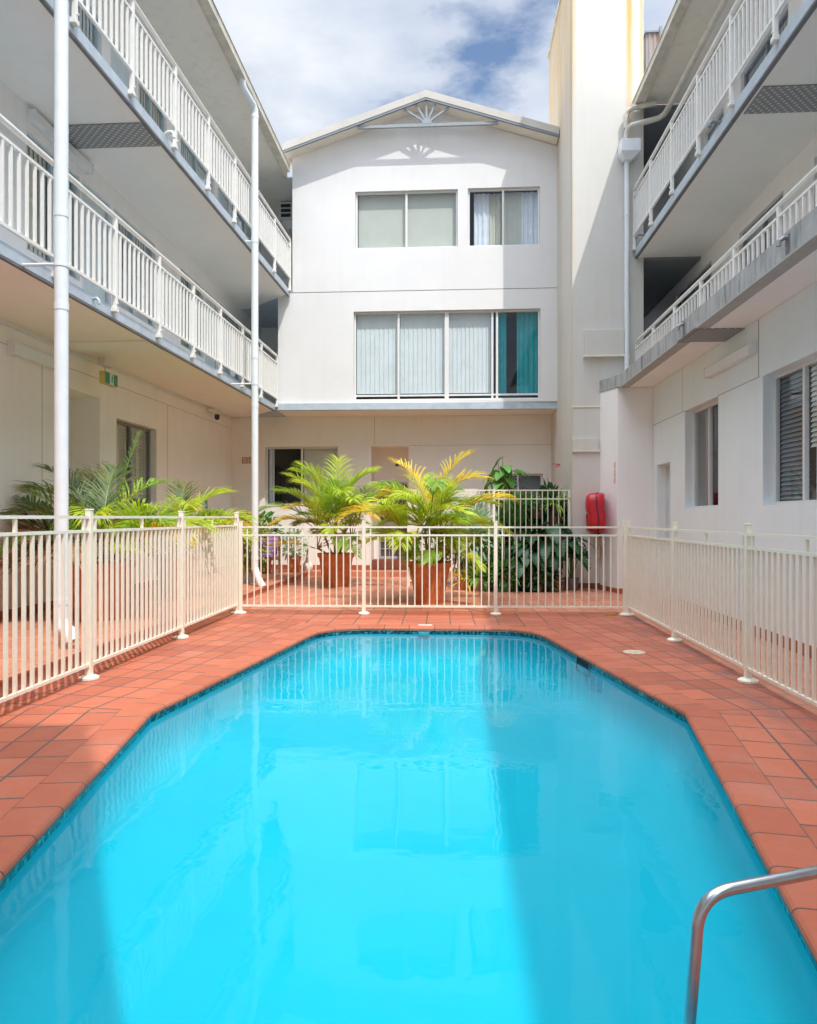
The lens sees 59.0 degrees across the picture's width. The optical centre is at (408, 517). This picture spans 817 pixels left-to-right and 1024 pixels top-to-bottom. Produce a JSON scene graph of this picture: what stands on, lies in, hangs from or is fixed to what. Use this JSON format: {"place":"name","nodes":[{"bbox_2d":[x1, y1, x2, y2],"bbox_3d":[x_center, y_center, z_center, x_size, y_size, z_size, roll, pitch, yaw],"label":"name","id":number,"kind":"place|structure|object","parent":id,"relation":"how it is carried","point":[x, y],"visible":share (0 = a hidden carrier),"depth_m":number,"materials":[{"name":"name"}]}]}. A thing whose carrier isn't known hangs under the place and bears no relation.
{"place":"outdoors","nodes":[
{"label":"outdoors","id":0,"kind":"place"},
{"bbox_2d":[0,569,456,693],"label":"terrace","id":1,"kind":"structure","parent":0,"point":[298,577],"depth_m":8.85,"materials":[{"name":"ceramic"}]},
{"bbox_2d":[0,431,223,620],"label":"potted palm","id":2,"kind":"object","parent":1,"relation":"on","point":[78,506],"visible":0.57,"depth_m":9.38,"materials":[{"name":"plant"}]},
{"bbox_2d":[94,479,261,597],"bbox_3d":[-3.978,0.317,11.993,2.960,2.026,2.782,0,0,42],"label":"potted palm","id":3,"kind":"object","parent":1,"relation":"on","point":[188,505],"visible":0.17,"depth_m":12.00,"materials":[{"name":"plant"}]},
{"bbox_2d":[226,508,275,582],"bbox_3d":[-3.208,0.571,14.659,1.004,1.518,0.963,0,0,-41],"label":"potted plant","id":4,"kind":"object","parent":1,"relation":"on","point":[250,574],"visible":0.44,"depth_m":14.54,"materials":[{"name":"green plant"}]},
{"bbox_2d":[249,510,284,571],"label":"potted plant","id":5,"kind":"object","parent":1,"relation":"on","point":[267,516],"visible":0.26,"depth_m":17.48,"materials":[{"name":"green plant"}]},
{"bbox_2d":[258,536,280,574],"bbox_3d":[-3.341,0.865,16.988,0.550,0.931,0.545,0,0,4],"label":"chair","id":6,"kind":"object","parent":1,"relation":"on","point":[277,547],"visible":0.43,"depth_m":17.10,"materials":[{"name":"purple fabric"}]},
{"bbox_2d":[280,528,307,571],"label":"potted plant","id":7,"kind":"object","parent":1,"relation":"on","point":[292,559],"visible":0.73,"depth_m":17.46,"materials":[{"name":"green plant"}]},
{"bbox_2d":[303,548,312,570],"bbox_3d":[-2.485,1.031,17.895,0.319,0.598,0.275,0,0,38],"label":"garden ornament","id":8,"kind":"object","parent":1,"relation":"on","point":[305,565],"visible":0.61,"depth_m":17.80,"materials":[{"name":"white stone"}]},
{"bbox_2d":[279,202,291,235],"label":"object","id":9,"kind":"object","parent":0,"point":[285,213],"visible":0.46,"depth_m":18.84,"materials":[{"name":"grey metal"}]},
{"bbox_2d":[232,90,558,569],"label":"gable building","id":10,"kind":"structure","parent":0,"point":[417,316],"depth_m":17.30,"materials":[{"name":"white paint"}]},
{"bbox_2d":[266,447,337,504],"bbox_3d":[-2.682,-1.045,18.898,2.480,1.550,0.906,0,0,4],"label":"window","id":11,"kind":"structure","parent":10,"relation":"in","point":[279,460],"depth_m":18.66,"materials":[{"name":"glass"}]},
{"bbox_2d":[378,482,407,558],"bbox_3d":[-0.385,0.085,18.772,0.800,1.990,0.107,0,0,4],"label":"security door","id":12,"kind":"structure","parent":10,"relation":"in","point":[381,545],"depth_m":18.80,"materials":[{"name":"metal"}]},
{"bbox_2d":[356,190,457,248],"bbox_3d":[-0.021,-7.085,17.702,3.040,1.430,0.906,0,0,4],"label":"window","id":13,"kind":"structure","parent":10,"relation":"in","point":[420,219],"depth_m":17.37,"materials":[{"name":"glass"}]},
{"bbox_2d":[354,310,539,400],"bbox_3d":[0.929,-3.845,17.663,5.020,2.190,0.906,0,0,4],"label":"window","id":14,"kind":"structure","parent":10,"relation":"in","point":[486,354],"depth_m":17.35,"materials":[{"name":"glass"}]},
{"bbox_2d":[468,188,539,246],"bbox_3d":[2.280,-7.090,17.560,2.290,1.440,0.906,0,0,4],"label":"window","id":15,"kind":"structure","parent":10,"relation":"in","point":[496,217],"depth_m":17.28,"materials":[{"name":"glass"}]},
{"bbox_2d":[491,474,541,512],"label":"window","id":16,"kind":"structure","parent":10,"relation":"in","point":[535,482],"depth_m":18.19,"materials":[{"name":"glass"}]},
{"bbox_2d":[0,609,816,848],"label":"pool deck","id":17,"kind":"structure","parent":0,"point":[46,730],"depth_m":6.26,"materials":[{"name":"tile"}]},
{"bbox_2d":[0,509,238,702],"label":"pool fence","id":18,"kind":"object","parent":17,"relation":"on","point":[201,580],"visible":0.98,"depth_m":6.78,"materials":[{"name":"white metal"}]},
{"bbox_2d":[0,634,816,1023],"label":"pool basin","id":19,"kind":"object","parent":17,"relation":"in","point":[384,828],"visible":1,"depth_m":3.94,"materials":[{"name":"teal paint"}]},
{"bbox_2d":[0,630,816,970],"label":"waterline mosaic","id":20,"kind":"object","parent":19,"relation":"attached to","point":[8,878],"visible":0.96,"depth_m":5.71},
{"bbox_2d":[419,631,428,635],"bbox_3d":[0.204,1.530,9.476,0.140,0.060,0.006,0,0,4],"label":"waterline tile","id":21,"kind":"object","parent":20,"relation":"attached to","point":[421,633],"visible":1,"depth_m":9.47,"materials":[{"name":"blue tile"}]},
{"bbox_2d":[683,865,816,1023],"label":"pool handrail","id":22,"kind":"object","parent":19,"relation":"on","point":[709,900],"visible":1,"depth_m":1.87,"materials":[{"name":"metal"}]},
{"bbox_2d":[0,624,816,962],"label":"pool coping","id":23,"kind":"object","parent":17,"relation":"on","point":[778,836],"visible":1,"depth_m":4.16,"materials":[{"name":"tile"}]},
{"bbox_2d":[237,521,627,615],"bbox_3d":[0.333,0.753,10.767,5.892,1.394,0.176,0,0,2],"label":"pool fence","id":24,"kind":"object","parent":17,"relation":"on","point":[240,569],"visible":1,"depth_m":10.76,"materials":[{"name":"white metal"}]},
{"bbox_2d":[576,650,645,676],"bbox_3d":[2.179,1.537,7.619,0.738,0.204,0.401,0,0,-8],"label":"pool skimmer","id":25,"kind":"object","parent":17,"relation":"on","point":[582,663],"visible":1,"depth_m":7.65,"materials":[{"name":"white plastic"}]},
{"bbox_2d":[627,521,816,706],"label":"pool fence","id":26,"kind":"object","parent":17,"relation":"on","point":[648,576],"visible":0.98,"depth_m":6.66,"materials":[{"name":"white metal"}]},
{"bbox_2d":[231,576,816,714],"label":"court paving","id":27,"kind":"structure","parent":0,"point":[787,695],"depth_m":12.28,"materials":[{"name":"ceramic"}]},
{"bbox_2d":[258,453,412,586],"bbox_3d":[-1.562,0.018,15.438,2.808,2.863,2.923,0,0,-44],"label":"potted palm","id":28,"kind":"object","parent":27,"relation":"on","point":[329,497],"visible":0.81,"depth_m":15.05,"materials":[{"name":"plant"}]},
{"bbox_2d":[330,448,519,603],"bbox_3d":[0.189,0.129,12.346,3.107,2.642,2.759,0,0,-45],"label":"potted palm","id":29,"kind":"object","parent":27,"relation":"on","point":[439,488],"visible":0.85,"depth_m":12.07,"materials":[{"name":"plant"}]},
{"bbox_2d":[420,522,452,565],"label":"potted plant","id":30,"kind":"object","parent":27,"relation":"on","point":[446,558],"visible":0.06,"depth_m":15.62,"materials":[{"name":"green plant"}]},
{"bbox_2d":[446,505,474,579],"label":"potted plant","id":31,"kind":"object","parent":27,"relation":"on","point":[461,568],"visible":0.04,"depth_m":15.59,"materials":[{"name":"plant"}]},
{"bbox_2d":[450,569,472,590],"bbox_3d":[1.126,1.267,14.447,0.713,0.480,0.722,0,0,21],"label":"bromeliad","id":32,"kind":"object","parent":27,"relation":"on","point":[462,584],"visible":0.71,"depth_m":14.36,"materials":[{"name":"plant"}]},
{"bbox_2d":[455,562,492,591],"bbox_3d":[1.432,1.175,14.405,0.876,0.584,0.900,0,0,44],"label":"bromeliad","id":33,"kind":"object","parent":27,"relation":"on","point":[478,580],"visible":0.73,"depth_m":14.27,"materials":[{"name":"plant"}]},
{"bbox_2d":[448,494,503,588],"bbox_3d":[1.357,0.491,14.738,1.198,1.918,0.886,0,0,4],"label":"potted plant","id":34,"kind":"object","parent":27,"relation":"on","point":[484,512],"visible":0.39,"depth_m":14.64,"materials":[{"name":"green plant"}]},
{"bbox_2d":[463,518,505,587],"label":"potted plant","id":35,"kind":"object","parent":27,"relation":"on","point":[492,541],"visible":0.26,"depth_m":14.69,"materials":[{"name":"green plant"}]},
{"bbox_2d":[407,489,570,586],"bbox_3d":[1.672,0.433,15.089,3.406,2.034,0.070,0,0,1],"label":"garden fence","id":36,"kind":"object","parent":27,"relation":"on","point":[536,499],"visible":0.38,"depth_m":15.06,"materials":[{"name":"white metal"}]},
{"bbox_2d":[522,491,552,518],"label":"hanging plant","id":37,"kind":"object","parent":36,"relation":"hanging from","point":[539,512],"visible":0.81,"depth_m":15.20,"materials":[{"name":"green plant"}]},
{"bbox_2d":[480,516,510,584],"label":"potted plant","id":38,"kind":"object","parent":27,"relation":"on","point":[499,540],"visible":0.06,"depth_m":15.38,"materials":[{"name":"green plant"}]},
{"bbox_2d":[482,456,530,540],"bbox_3d":[2.146,0.043,16.047,0.953,2.813,0.938,0,0,-35],"label":"potted plant","id":39,"kind":"object","parent":27,"relation":"on","point":[505,472],"visible":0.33,"depth_m":15.93,"materials":[{"name":"green plant"}]},
{"bbox_2d":[483,557,529,591],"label":"potted plant","id":40,"kind":"object","parent":27,"relation":"on","point":[512,582],"visible":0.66,"depth_m":14.06,"materials":[{"name":"green plant"}]},
{"bbox_2d":[480,558,533,592],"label":"potted plant","id":41,"kind":"object","parent":27,"relation":"on","point":[491,578],"visible":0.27,"depth_m":14.02,"materials":[{"name":"green plant"}]},
{"bbox_2d":[491,491,541,573],"bbox_3d":[2.309,0.439,15.446,1.247,2.022,0.835,0,0,4],"label":"potted plant","id":42,"kind":"object","parent":27,"relation":"on","point":[501,514],"visible":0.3,"depth_m":15.31,"materials":[{"name":"green plant"}]},
{"bbox_2d":[491,541,543,590],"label":"potted plant","id":43,"kind":"object","parent":27,"relation":"on","point":[527,557],"visible":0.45,"depth_m":14.11,"materials":[{"name":"green plant"}]},
{"bbox_2d":[506,491,545,579],"bbox_3d":[2.598,0.511,15.617,1.197,2.191,0.941,0,0,4],"label":"potted plant","id":44,"kind":"object","parent":27,"relation":"on","point":[533,520],"visible":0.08,"depth_m":15.44,"materials":[{"name":"green plant"}]},
{"bbox_2d":[515,561,565,592],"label":"potted plant","id":45,"kind":"object","parent":27,"relation":"on","point":[541,582],"visible":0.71,"depth_m":14.01,"materials":[{"name":"green plant"}]},
{"bbox_2d":[523,477,567,579],"bbox_3d":[3.027,0.289,15.585,1.172,2.379,1.113,0,0,4],"label":"potted plant","id":46,"kind":"object","parent":27,"relation":"on","point":[549,485],"visible":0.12,"depth_m":15.46,"materials":[{"name":"green plant"}]},
{"bbox_2d":[505,522,595,590],"bbox_3d":[2.834,0.776,14.428,1.732,1.367,1.113,0,0,22],"label":"potted plant","id":47,"kind":"object","parent":27,"relation":"on","point":[556,548],"visible":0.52,"depth_m":14.17,"materials":[{"name":"green plant"}]},
{"bbox_2d":[533,463,567,570],"bbox_3d":[3.111,0.156,15.346,1.059,2.588,0.940,0,0,4],"label":"potted plant","id":48,"kind":"object","parent":27,"relation":"on","point":[550,515],"visible":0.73,"depth_m":15.21,"materials":[{"name":"green plant"}]},
{"bbox_2d":[563,530,585,589],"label":"potted plant","id":49,"kind":"object","parent":27,"relation":"on","point":[571,579],"visible":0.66,"depth_m":14.37,"materials":[{"name":"green plant"}]},
{"bbox_2d":[547,0,643,588],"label":"tower","id":50,"kind":"structure","parent":27,"relation":"on","point":[595,56],"depth_m":14.80,"materials":[{"name":"beige paint"}]},
{"bbox_2d":[595,545,599,557],"bbox_3d":[3.854,0.700,14.736,0.080,0.260,0.090,0,0,4],"label":"meter box","id":51,"kind":"object","parent":50,"relation":"attached to","point":[598,551],"visible":0.83,"depth_m":14.69,"materials":[{"name":"beige plastic"}]},
{"label":"ground","id":52,"kind":"structure","parent":0,"visible":0},
{"bbox_2d":[0,0,291,620],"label":"apartment wing","id":53,"kind":"structure","parent":52,"relation":"on","point":[159,246],"depth_m":11.60,"materials":[{"name":"white paint"}]},
{"bbox_2d":[7,341,53,369],"bbox_3d":[-5.138,-2.210,10.032,0.115,0.176,1.200,0,0,5],"label":"batten light","id":54,"kind":"object","parent":53,"relation":"attached to","point":[16,349],"visible":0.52,"depth_m":9.77,"materials":[{"name":"white plastic"}]},
{"bbox_2d":[22,0,79,644],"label":"downpipe","id":55,"kind":"object","parent":53,"relation":"attached to","point":[60,264],"visible":0.77,"depth_m":7.34,"materials":[{"name":"white plastic"}]},
{"bbox_2d":[27,134,75,278],"bbox_3d":[-4.940,-4.205,9.923,0.088,1.524,1.294,0,0,4],"label":"railing","id":56,"kind":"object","parent":53,"relation":"in","point":[49,168],"depth_m":9.88,"materials":[{"name":"white metal"}]},
{"bbox_2d":[27,109,93,174],"bbox_3d":[-4.785,-5.165,10.013,0.115,0.146,1.500,0,0,4],"label":"batten light","id":57,"kind":"object","parent":53,"relation":"attached to","point":[37,120],"visible":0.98,"depth_m":9.69,"materials":[{"name":"white plastic"}]},
{"bbox_2d":[69,0,97,50],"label":"window","id":58,"kind":"structure","parent":53,"relation":"in","point":[80,10],"depth_m":11.00,"materials":[{"name":"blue glass"}]},
{"bbox_2d":[82,183,107,303],"bbox_3d":[-4.827,-3.838,11.078,0.115,2.257,0.874,0,0,4],"label":"railing","id":59,"kind":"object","parent":53,"relation":"in","point":[87,286],"depth_m":11.19,"materials":[{"name":"white metal"}]},
{"bbox_2d":[97,357,117,387],"bbox_3d":[-4.729,-2.280,11.381,0.125,0.400,0.462,0,0,4],"label":"exit sign","id":60,"kind":"object","parent":53,"relation":"hanging from","point":[108,378],"visible":1,"depth_m":11.26,"materials":[{"name":"green plastic"}]},
{"bbox_2d":[111,42,128,88],"bbox_3d":[-4.789,-6.583,11.968,0.060,2.227,0.894,0,0,4],"label":"door","id":61,"kind":"structure","parent":53,"relation":"in","point":[117,65],"depth_m":11.94,"materials":[{"name":"white paint"}]},
{"bbox_2d":[116,420,149,503],"bbox_3d":[-5.512,-0.975,13.235,0.938,1.510,2.213,0,0,4],"label":"window","id":62,"kind":"structure","parent":53,"relation":"in","point":[139,470],"depth_m":13.47,"materials":[{"name":"clear glass"}]},
{"bbox_2d":[114,211,152,326],"bbox_3d":[-4.766,-4.205,12.417,0.090,1.524,1.594,0,0,4],"label":"railing","id":63,"kind":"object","parent":53,"relation":"in","point":[131,237],"depth_m":12.61,"materials":[{"name":"white metal"}]},
{"bbox_2d":[139,84,163,132],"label":"window","id":64,"kind":"structure","parent":53,"relation":"in","point":[148,100],"depth_m":13.16,"materials":[{"name":"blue glass"}]},
{"bbox_2d":[181,273,200,356],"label":"window","id":65,"kind":"structure","parent":53,"relation":"in","point":[189,285],"depth_m":15.04,"materials":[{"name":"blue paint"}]},
{"bbox_2d":[181,139,211,192],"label":"window","id":66,"kind":"structure","parent":53,"relation":"in","point":[195,162],"depth_m":15.39,"materials":[{"name":"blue glass"}]},
{"bbox_2d":[202,490,207,518],"bbox_3d":[-4.658,-0.250,16.520,0.014,0.720,0.350,0,0,5],"label":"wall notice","id":67,"kind":"object","parent":53,"relation":"attached to","point":[205,504],"depth_m":16.56,"materials":[{"name":"white paper"}]},
{"bbox_2d":[205,297,215,368],"bbox_3d":[-4.493,-3.838,16.217,0.060,2.257,0.874,0,0,4],"label":"railing","id":68,"kind":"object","parent":53,"relation":"in","point":[208,360],"depth_m":16.38,"materials":[{"name":"white metal"}]},
{"bbox_2d":[208,409,219,419],"bbox_3d":[-4.506,-2.377,16.774,0.180,0.225,0.330,0,0,4],"label":"security camera","id":69,"kind":"object","parent":53,"relation":"attached to","point":[217,416],"visible":1,"depth_m":16.82,"materials":[{"name":"black plastic"}]},
{"bbox_2d":[218,187,228,213],"bbox_3d":[-4.431,-6.583,17.105,0.060,2.227,0.894,0,0,4],"label":"door","id":70,"kind":"structure","parent":53,"relation":"in","point":[222,199],"depth_m":17.22,"materials":[{"name":"paint"}]},
{"bbox_2d":[223,313,238,379],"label":"window","id":71,"kind":"structure","parent":53,"relation":"in","point":[226,317],"depth_m":17.82,"materials":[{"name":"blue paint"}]},
{"bbox_2d":[232,206,243,232],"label":"window","id":72,"kind":"structure","parent":53,"relation":"in","point":[239,218],"depth_m":18.60,"materials":[{"name":"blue glass"}]},
{"bbox_2d":[231,78,265,586],"bbox_3d":[-3.058,-3.431,13.886,0.577,9.652,0.581,0,0,-32],"label":"downpipe","id":73,"kind":"object","parent":53,"relation":"attached to","point":[254,241],"visible":0.96,"depth_m":13.93,"materials":[{"name":"white plastic"}]},
{"bbox_2d":[600,0,816,658],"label":"apartment wing","id":74,"kind":"structure","parent":52,"relation":"on","point":[724,203],"depth_m":10.70,"materials":[{"name":"white paint"}]},
{"bbox_2d":[585,492,605,590],"bbox_3d":[3.751,0.492,14.472,0.384,1.968,0.696,0,0,9],"label":"fire hose reel","id":75,"kind":"object","parent":74,"relation":"attached to","point":[595,511],"visible":0.98,"depth_m":14.16,"materials":[{"name":"red plastic"}]},
{"bbox_2d":[644,26,685,104],"bbox_3d":[5.940,-10.070,16.957,0.930,2.440,0.720,0,0,4],"label":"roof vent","id":76,"kind":"object","parent":74,"relation":"on","point":[651,38],"visible":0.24,"depth_m":16.69,"materials":[{"name":"white metal"}]},
{"bbox_2d":[666,464,669,537],"bbox_3d":[4.937,0.276,13.452,0.060,2.547,0.834,0,0,4],"label":"door","id":77,"kind":"structure","parent":74,"relation":"in","point":[667,466],"depth_m":13.73,"materials":[{"name":"paint"}]},
{"bbox_2d":[618,0,728,370],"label":"rain pipe","id":78,"kind":"object","parent":74,"relation":"attached to","point":[629,149],"visible":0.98,"depth_m":14.51,"materials":[{"name":"beige plastic"}]},
{"bbox_2d":[678,264,710,308],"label":"window","id":79,"kind":"structure","parent":74,"relation":"in","point":[695,289],"depth_m":15.22,"materials":[{"name":"grey glass"}]},
{"bbox_2d":[694,401,717,508],"bbox_3d":[5.209,-0.965,11.406,0.906,1.710,2.130,0,0,4],"label":"window","id":80,"kind":"structure","parent":74,"relation":"in","point":[707,415],"depth_m":11.93,"materials":[{"name":"glass"}]},
{"bbox_2d":[708,112,723,140],"bbox_3d":[5.990,-6.574,13.958,0.060,2.147,0.994,0,0,4],"label":"door","id":81,"kind":"structure","parent":74,"relation":"in","point":[721,118],"depth_m":14.10,"materials":[{"name":"metal"}]},
{"bbox_2d":[704,342,756,378],"bbox_3d":[4.484,-2.178,10.143,0.113,0.155,1.660,0,0,4],"label":"batten light","id":82,"kind":"object","parent":74,"relation":"attached to","point":[749,349],"visible":1,"depth_m":9.92,"materials":[{"name":"white plastic"}]},
{"bbox_2d":[743,195,782,266],"bbox_3d":[5.865,-4.270,11.872,0.079,1.434,1.694,0,0,4],"label":"window","id":83,"kind":"structure","parent":74,"relation":"in","point":[765,223],"depth_m":12.15,"materials":[{"name":"grey glass"}]},
{"bbox_2d":[744,9,787,87],"bbox_3d":[5.858,-7.000,11.762,0.079,1.494,1.794,0,0,4],"label":"window","id":84,"kind":"structure","parent":74,"relation":"in","point":[766,48],"depth_m":11.98,"materials":[{"name":"grey glass"}]},
{"bbox_2d":[774,358,816,504],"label":"window","id":85,"kind":"structure","parent":74,"relation":"in","point":[795,389],"depth_m":8.88,"materials":[{"name":"glass"}]}
]}

